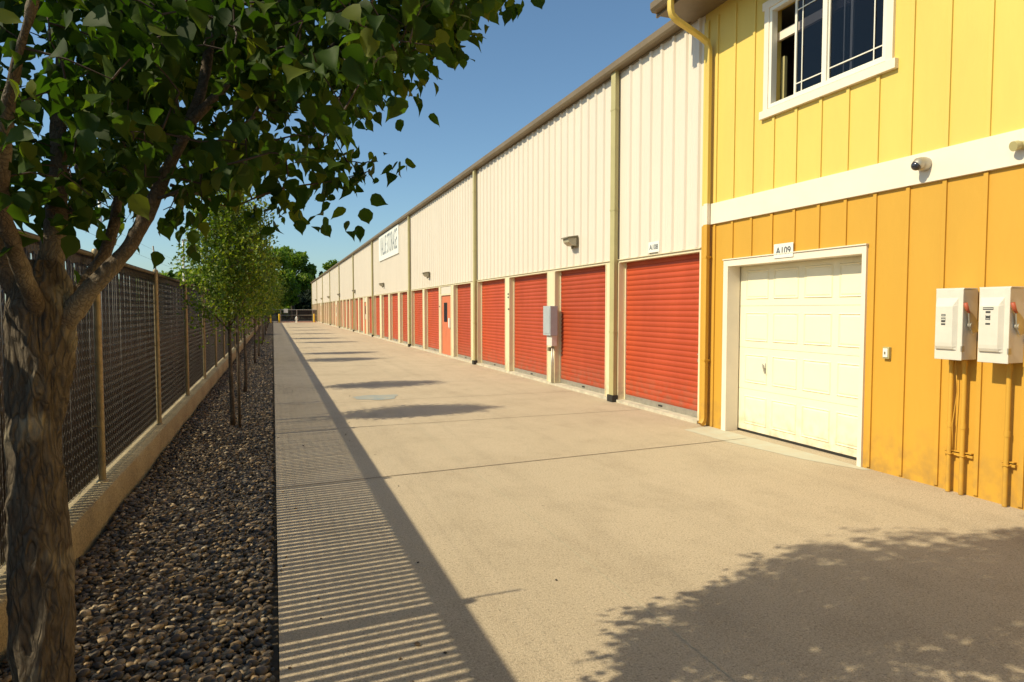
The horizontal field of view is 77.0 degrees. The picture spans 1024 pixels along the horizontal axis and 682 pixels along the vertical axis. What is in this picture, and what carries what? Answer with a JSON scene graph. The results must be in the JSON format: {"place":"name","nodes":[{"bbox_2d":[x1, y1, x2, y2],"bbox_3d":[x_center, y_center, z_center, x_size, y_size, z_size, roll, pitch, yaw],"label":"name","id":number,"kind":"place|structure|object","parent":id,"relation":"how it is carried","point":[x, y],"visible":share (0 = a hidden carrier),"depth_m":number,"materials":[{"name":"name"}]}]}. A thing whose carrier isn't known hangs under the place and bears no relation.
{"place":"outdoors","nodes":[
{"label":"outdoors","id":0,"kind":"place"},
{"bbox_2d":[0,322,171,558],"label":"ground behind fence","id":1,"kind":"structure","parent":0,"point":[91,401],"depth_m":15.29,"materials":[{"name":"soil"}]},
{"bbox_2d":[158,267,209,321],"bbox_3d":[-20.421,-2.566,39.916,3.924,4.174,4.508,-1,3,-20],"label":"broadleaf tree","id":2,"kind":"object","parent":1,"relation":"on","point":[170,273],"visible":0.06,"depth_m":39.77,"materials":[{"name":"green plant"}]},
{"bbox_2d":[182,239,187,279],"bbox_3d":[-17.047,-2.754,34.089,0.740,5.200,0.240,-1,3,-20],"label":"utility pole","id":3,"kind":"object","parent":1,"relation":"on","point":[183,241],"visible":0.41,"depth_m":33.88,"materials":[{"name":"white paint"}]},
{"bbox_2d":[74,274,119,315],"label":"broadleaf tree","id":4,"kind":"object","parent":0,"point":[108,292],"visible":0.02,"depth_m":49.84,"materials":[{"name":"green plant"}]},
{"bbox_2d":[130,313,299,681],"bbox_3d":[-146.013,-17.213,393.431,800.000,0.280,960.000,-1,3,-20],"label":"ground","id":5,"kind":"structure","parent":0,"point":[274,317],"depth_m":4.44,"materials":[{"name":"grey concrete"}]},
{"bbox_2d":[0,320,263,667],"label":"wall","id":6,"kind":"structure","parent":5,"relation":"on","point":[93,507],"depth_m":5.61,"materials":[{"name":"concrete"}]},
{"bbox_2d":[0,225,262,568],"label":"chain link fence","id":7,"kind":"object","parent":6,"relation":"on","point":[157,379],"visible":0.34,"depth_m":6.27,"materials":[{"name":"metal"}]},
{"bbox_2d":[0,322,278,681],"bbox_3d":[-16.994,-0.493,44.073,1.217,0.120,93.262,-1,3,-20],"label":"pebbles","id":8,"kind":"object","parent":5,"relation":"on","point":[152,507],"visible":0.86,"depth_m":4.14,"materials":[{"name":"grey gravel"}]},
{"bbox_2d":[165,182,285,424],"bbox_3d":[-3.997,-0.646,9.085,1.532,3.671,1.576,-1,3,-20],"label":"young tree","id":9,"kind":"object","parent":8,"relation":"on","point":[226,246],"visible":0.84,"depth_m":8.80,"materials":[{"name":"green plant"}]},
{"bbox_2d":[231,313,240,427],"bbox_3d":[-3.857,0.421,8.976,0.041,1.610,0.269,-3,4,-42],"label":"tree stake","id":10,"kind":"object","parent":8,"relation":"on","point":[238,372],"visible":0.84,"depth_m":8.88,"materials":[{"name":"brown wood"}]},
{"bbox_2d":[196,208,282,391],"bbox_3d":[-5.321,-0.820,12.600,1.588,3.688,1.594,-1,3,-15],"label":"young tree","id":11,"kind":"object","parent":8,"relation":"on","point":[245,350],"visible":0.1,"depth_m":12.66,"materials":[{"name":"green plant"}]},
{"bbox_2d":[93,494,419,644],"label":"fallen leaves","id":12,"kind":"object","parent":8,"relation":"on","point":[218,626],"visible":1,"depth_m":3.80,"materials":[{"name":"brown plant"}]},
{"bbox_2d":[242,258,280,355],"bbox_3d":[-8.892,-1.394,22.604,1.609,3.855,1.655,-2,3,-29],"label":"young tree","id":13,"kind":"object","parent":8,"relation":"on","point":[259,319],"depth_m":22.71,"materials":[{"name":"green plant"}]},
{"bbox_2d":[237,252,287,362],"bbox_3d":[-7.990,-1.140,19.692,2.104,3.639,2.049,2,3,34],"label":"young tree","id":14,"kind":"object","parent":8,"relation":"on","point":[275,293],"visible":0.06,"depth_m":19.71,"materials":[{"name":"green plant"}]},
{"bbox_2d":[261,280,276,343],"bbox_3d":[-11.944,-1.875,30.501,1.746,4.057,1.754,0,3,3],"label":"young tree","id":15,"kind":"object","parent":8,"relation":"on","point":[262,324],"visible":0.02,"depth_m":30.57,"materials":[{"name":"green plant"}]},
{"bbox_2d":[0,0,544,681],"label":"broadleaf tree","id":16,"kind":"object","parent":8,"relation":"on","point":[142,68],"visible":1,"depth_m":1.73,"materials":[{"name":"green plant"}]},
{"bbox_2d":[259,285,286,339],"bbox_3d":[-13.501,-1.981,34.806,2.170,3.853,2.228,1,3,15],"label":"young tree","id":17,"kind":"object","parent":8,"relation":"on","point":[278,300],"visible":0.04,"depth_m":35.10,"materials":[{"name":"green plant"}]},
{"bbox_2d":[271,305,285,318],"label":"shrub","id":18,"kind":"object","parent":5,"relation":"on","point":[278,313],"visible":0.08,"depth_m":117.71,"materials":[{"name":"green plant"}]},
{"bbox_2d":[277,306,298,318],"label":"shrub","id":19,"kind":"object","parent":5,"relation":"on","point":[288,314],"visible":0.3,"depth_m":115.70,"materials":[{"name":"green plant"}]},
{"bbox_2d":[275,245,316,318],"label":"broadleaf tree","id":20,"kind":"object","parent":5,"relation":"on","point":[299,260],"visible":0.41,"depth_m":109.78,"materials":[{"name":"green plant"}]},
{"bbox_2d":[298,269,306,296],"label":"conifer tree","id":21,"kind":"object","parent":5,"relation":"on","point":[301,293],"visible":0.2,"depth_m":134.80,"materials":[{"name":"green plant"}]},
{"bbox_2d":[295,295,311,316],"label":"shrub","id":22,"kind":"object","parent":5,"relation":"on","point":[302,299],"visible":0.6,"depth_m":116.77,"materials":[{"name":"green plant"}]},
{"bbox_2d":[300,296,311,309],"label":"shrub","id":23,"kind":"object","parent":5,"relation":"on","point":[309,300],"visible":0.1,"depth_m":117.67,"materials":[{"name":"green plant"}]},
{"bbox_2d":[303,276,315,302],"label":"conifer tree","id":24,"kind":"object","parent":5,"relation":"on","point":[308,292],"visible":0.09,"depth_m":127.06,"materials":[{"name":"green plant"}]},
{"bbox_2d":[322,259,338,273],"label":"broadleaf tree","id":25,"kind":"object","parent":5,"relation":"on","point":[327,266],"visible":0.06,"depth_m":126.46,"materials":[{"name":"green plant"}]},
{"bbox_2d":[311,15,705,423],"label":"storage warehouse","id":26,"kind":"structure","parent":5,"relation":"on","point":[605,164],"depth_m":12.61,"materials":[{"name":"beige metal"}]},
{"bbox_2d":[348,300,349,328],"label":"roll up door","id":27,"kind":"structure","parent":26,"relation":"in","point":[348,300],"depth_m":52.08,"materials":[{"name":"metal"}]},
{"bbox_2d":[352,299,352,329],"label":"roll up door","id":28,"kind":"structure","parent":26,"relation":"in","point":[352,299],"depth_m":49.52,"materials":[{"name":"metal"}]},
{"bbox_2d":[356,299,357,330],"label":"roll up door","id":29,"kind":"structure","parent":26,"relation":"in","point":[356,299],"depth_m":46.85,"materials":[{"name":"metal"}]},
{"bbox_2d":[361,298,362,331],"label":"roll up door","id":30,"kind":"structure","parent":26,"relation":"in","point":[361,298],"depth_m":44.20,"materials":[{"name":"metal"}]},
{"bbox_2d":[364,301,365,333],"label":"entry door","id":31,"kind":"structure","parent":26,"relation":"in","point":[364,301],"depth_m":42.00,"materials":[{"name":"red"}]},
{"bbox_2d":[369,297,371,334],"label":"roll up door","id":32,"kind":"structure","parent":26,"relation":"in","point":[370,298],"depth_m":40.32,"materials":[{"name":"metal"}]},
{"bbox_2d":[376,296,379,336],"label":"roll up door","id":33,"kind":"structure","parent":26,"relation":"in","point":[377,297],"depth_m":37.43,"materials":[{"name":"metal"}]},
{"bbox_2d":[384,295,388,338],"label":"roll up door","id":34,"kind":"structure","parent":26,"relation":"in","point":[385,296],"depth_m":34.77,"materials":[{"name":"metal"}]},
{"bbox_2d":[379,224,398,261],"bbox_3d":[-6.320,-4.920,32.812,0.034,1.350,5.900,-1,3,-20],"label":"sign","id":35,"kind":"object","parent":26,"relation":"attached to","point":[388,243],"visible":1,"depth_m":32.31,"materials":[{"name":"white"}]},
{"bbox_2d":[392,293,397,340],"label":"roll up door","id":36,"kind":"structure","parent":26,"relation":"in","point":[394,296],"depth_m":32.21,"materials":[{"name":"metal"}]},
{"bbox_2d":[402,292,407,343],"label":"roll up door","id":37,"kind":"structure","parent":26,"relation":"in","point":[404,295],"depth_m":29.84,"materials":[{"name":"metal"}]},
{"bbox_2d":[414,290,422,347],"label":"roll up door","id":38,"kind":"structure","parent":26,"relation":"in","point":[418,305],"depth_m":27.04,"materials":[{"name":"metal"}]},
{"bbox_2d":[423,272,429,278],"bbox_3d":[-3.272,-2.497,24.398,0.245,0.255,0.300,-1,3,-20],"label":"wall light","id":39,"kind":"object","parent":26,"relation":"attached to","point":[426,274],"visible":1,"depth_m":24.31,"materials":[{"name":"brown metal"}]},
{"bbox_2d":[427,288,438,351],"bbox_3d":[-2.908,-0.816,24.278,0.085,2.382,2.370,-1,3,-20],"label":"roll up door","id":40,"kind":"structure","parent":26,"relation":"in","point":[432,294],"depth_m":24.52,"materials":[{"name":"metal"}]},
{"bbox_2d":[441,286,450,293],"bbox_3d":[-2.214,-1.785,22.214,0.115,0.315,1.410,-1,3,-20],"label":"over door panel","id":41,"kind":"structure","parent":26,"relation":"in","point":[447,289],"depth_m":22.16,"materials":[{"name":"beige metal"}]},
{"bbox_2d":[441,294,450,354],"bbox_3d":[-2.241,-0.574,22.263,0.161,2.099,1.418,-1,3,-20],"label":"entry door","id":42,"kind":"structure","parent":26,"relation":"in","point":[445,298],"depth_m":22.37,"materials":[{"name":"red"}]},
{"bbox_2d":[457,283,470,359],"bbox_3d":[-1.458,-0.626,20.373,0.085,2.382,2.010,-1,3,-20],"label":"roll up door","id":43,"kind":"structure","parent":26,"relation":"in","point":[463,291],"depth_m":20.58,"materials":[{"name":"metal"}]},
{"bbox_2d":[481,279,504,368],"bbox_3d":[-0.466,-0.497,17.699,0.085,2.382,2.400,-1,3,-20],"label":"roll up door","id":44,"kind":"structure","parent":26,"relation":"in","point":[492,292],"depth_m":17.85,"materials":[{"name":"metal"}]},
{"bbox_2d":[514,273,546,378],"bbox_3d":[0.473,-0.374,15.170,0.085,2.382,2.420,-1,3,-20],"label":"roll up door","id":45,"kind":"structure","parent":26,"relation":"in","point":[530,292],"depth_m":15.28,"materials":[{"name":"metal"}]},
{"bbox_2d":[543,306,557,382],"bbox_3d":[0.807,0.074,13.640,0.175,1.630,0.380,-1,3,-20],"label":"meter box","id":46,"kind":"object","parent":26,"relation":"attached to","point":[550,320],"visible":1,"depth_m":13.50,"materials":[{"name":"grey paint"}]},
{"bbox_2d":[561,235,577,248],"bbox_3d":[1.126,-1.923,12.551,0.245,0.255,0.300,-1,3,-20],"label":"wall light","id":47,"kind":"object","parent":26,"relation":"attached to","point":[571,242],"visible":1,"depth_m":12.46,"materials":[{"name":"brown metal"}]},
{"bbox_2d":[560,265,605,393],"bbox_3d":[1.415,-0.251,12.632,0.085,2.382,2.240,-1,3,-20],"label":"roll up door","id":48,"kind":"structure","parent":26,"relation":"in","point":[582,291],"depth_m":12.67,"materials":[{"name":"metal"}]},
{"bbox_2d":[648,241,658,252],"bbox_3d":[2.204,-1.461,10.005,0.008,0.165,0.300,-1,3,-20],"label":"sign","id":49,"kind":"object","parent":26,"relation":"attached to","point":[653,247],"visible":1,"depth_m":10.01,"materials":[{"name":"white plastic"}]},
{"bbox_2d":[624,253,699,416],"bbox_3d":[2.350,-0.129,10.113,0.085,2.382,2.260,-1,3,-20],"label":"roll up door","id":50,"kind":"structure","parent":26,"relation":"in","point":[661,331],"depth_m":10.07,"materials":[{"name":"metal"}]},
{"bbox_2d":[650,0,1023,509],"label":"office building","id":51,"kind":"structure","parent":5,"relation":"on","point":[826,123],"depth_m":6.58,"materials":[{"name":"yellow paint"}]},
{"bbox_2d":[774,242,792,258],"bbox_3d":[3.149,-1.051,7.471,0.008,0.165,0.300,-1,3,-20],"label":"sign","id":52,"kind":"object","parent":51,"relation":"attached to","point":[783,247],"visible":1,"depth_m":7.47,"materials":[{"name":"white plastic"}]},
{"bbox_2d":[721,243,868,466],"bbox_3d":[3.281,0.102,7.552,0.275,2.259,2.195,-1,3,-20],"label":"garage door","id":53,"kind":"structure","parent":51,"relation":"in","point":[791,374],"depth_m":7.56,"materials":[{"name":"beige paint"}]},
{"bbox_2d":[759,0,898,120],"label":"window","id":54,"kind":"structure","parent":51,"relation":"in","point":[886,63],"depth_m":6.98,"materials":[{"name":"white plastic"}]},
{"bbox_2d":[883,347,890,358],"bbox_3d":[3.633,0.115,6.248,0.052,0.115,0.070,-1,3,-20],"label":"switch box","id":55,"kind":"object","parent":51,"relation":"attached to","point":[886,352],"visible":1,"depth_m":6.23,"materials":[{"name":"white plastic"}]},
{"bbox_2d":[911,157,931,170],"bbox_3d":[3.679,-1.598,5.805,0.142,0.128,0.128,-1,3,-20],"label":"security camera","id":56,"kind":"object","parent":51,"relation":"attached to","point":[922,164],"visible":1,"depth_m":5.77,"materials":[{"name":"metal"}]},
{"bbox_2d":[934,288,977,494],"bbox_3d":[3.802,0.439,5.532,0.242,1.779,0.291,-1,3,-20],"label":"electrical box","id":57,"kind":"object","parent":51,"relation":"attached to","point":[956,326],"visible":1,"depth_m":5.49,"materials":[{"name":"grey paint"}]},
{"bbox_2d":[977,286,1023,506],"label":"electrical box","id":58,"kind":"object","parent":51,"relation":"attached to","point":[1001,328],"visible":1,"depth_m":5.11,"materials":[{"name":"grey paint"}]},
{"bbox_2d":[1009,140,1023,150],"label":"flood lamp","id":59,"kind":"object","parent":51,"relation":"attached to","point":[1016,145],"visible":1,"depth_m":5.05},
{"bbox_2d":[263,319,301,321],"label":"cross road","id":60,"kind":"structure","parent":0,"point":[285,319],"depth_m":107.55,"materials":[{"name":"grey asphalt"}]},
{"bbox_2d":[267,246,300,319],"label":"broadleaf tree","id":61,"kind":"object","parent":60,"relation":"on","point":[290,279],"visible":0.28,"depth_m":103.29,"materials":[{"name":"green plant"}]},
{"bbox_2d":[0,0,670,300],"label":"sky","id":62,"kind":"structure","parent":0,"point":[524,67],"materials":[{"name":"blue"}]},
{"bbox_2d":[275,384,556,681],"bbox_3d":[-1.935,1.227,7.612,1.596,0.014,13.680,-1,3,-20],"label":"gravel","id":63,"kind":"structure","parent":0,"point":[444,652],"depth_m":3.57,"materials":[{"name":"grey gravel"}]},
{"bbox_2d":[273,321,1023,681],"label":"driveway","id":64,"kind":"structure","parent":0,"point":[739,563],"depth_m":4.36,"materials":[{"name":"concrete"}]},
{"bbox_2d":[264,310,316,321],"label":"gate","id":65,"kind":"structure","parent":64,"relation":"on","point":[304,315],"depth_m":84.28,"materials":[{"name":"metal"}]},
{"bbox_2d":[353,394,396,399],"bbox_3d":[-2.463,1.028,11.761,0.837,0.001,0.719,-1,3,-20],"label":"paint patch","id":66,"kind":"object","parent":64,"relation":"on","point":[377,397],"visible":1,"depth_m":11.73,"materials":[{"name":"grey paint"}]},
{"bbox_2d":[275,325,742,487],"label":"driveway joints","id":67,"kind":"object","parent":64,"relation":"on","point":[461,420],"visible":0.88,"depth_m":7.75,"materials":[{"name":"concrete"}]},
{"bbox_2d":[312,341,736,681],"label":"driveway long joint","id":68,"kind":"object","parent":64,"relation":"on","point":[584,559],"visible":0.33,"depth_m":3.89,"materials":[{"name":"concrete"}]},
{"bbox_2d":[684,426,870,469],"bbox_3d":[2.932,1.233,7.565,0.470,0.001,2.580,-1,3,-20],"label":"apron","id":69,"kind":"object","parent":64,"relation":"on","point":[717,433],"visible":1,"depth_m":7.59,"materials":[{"name":"concrete"}]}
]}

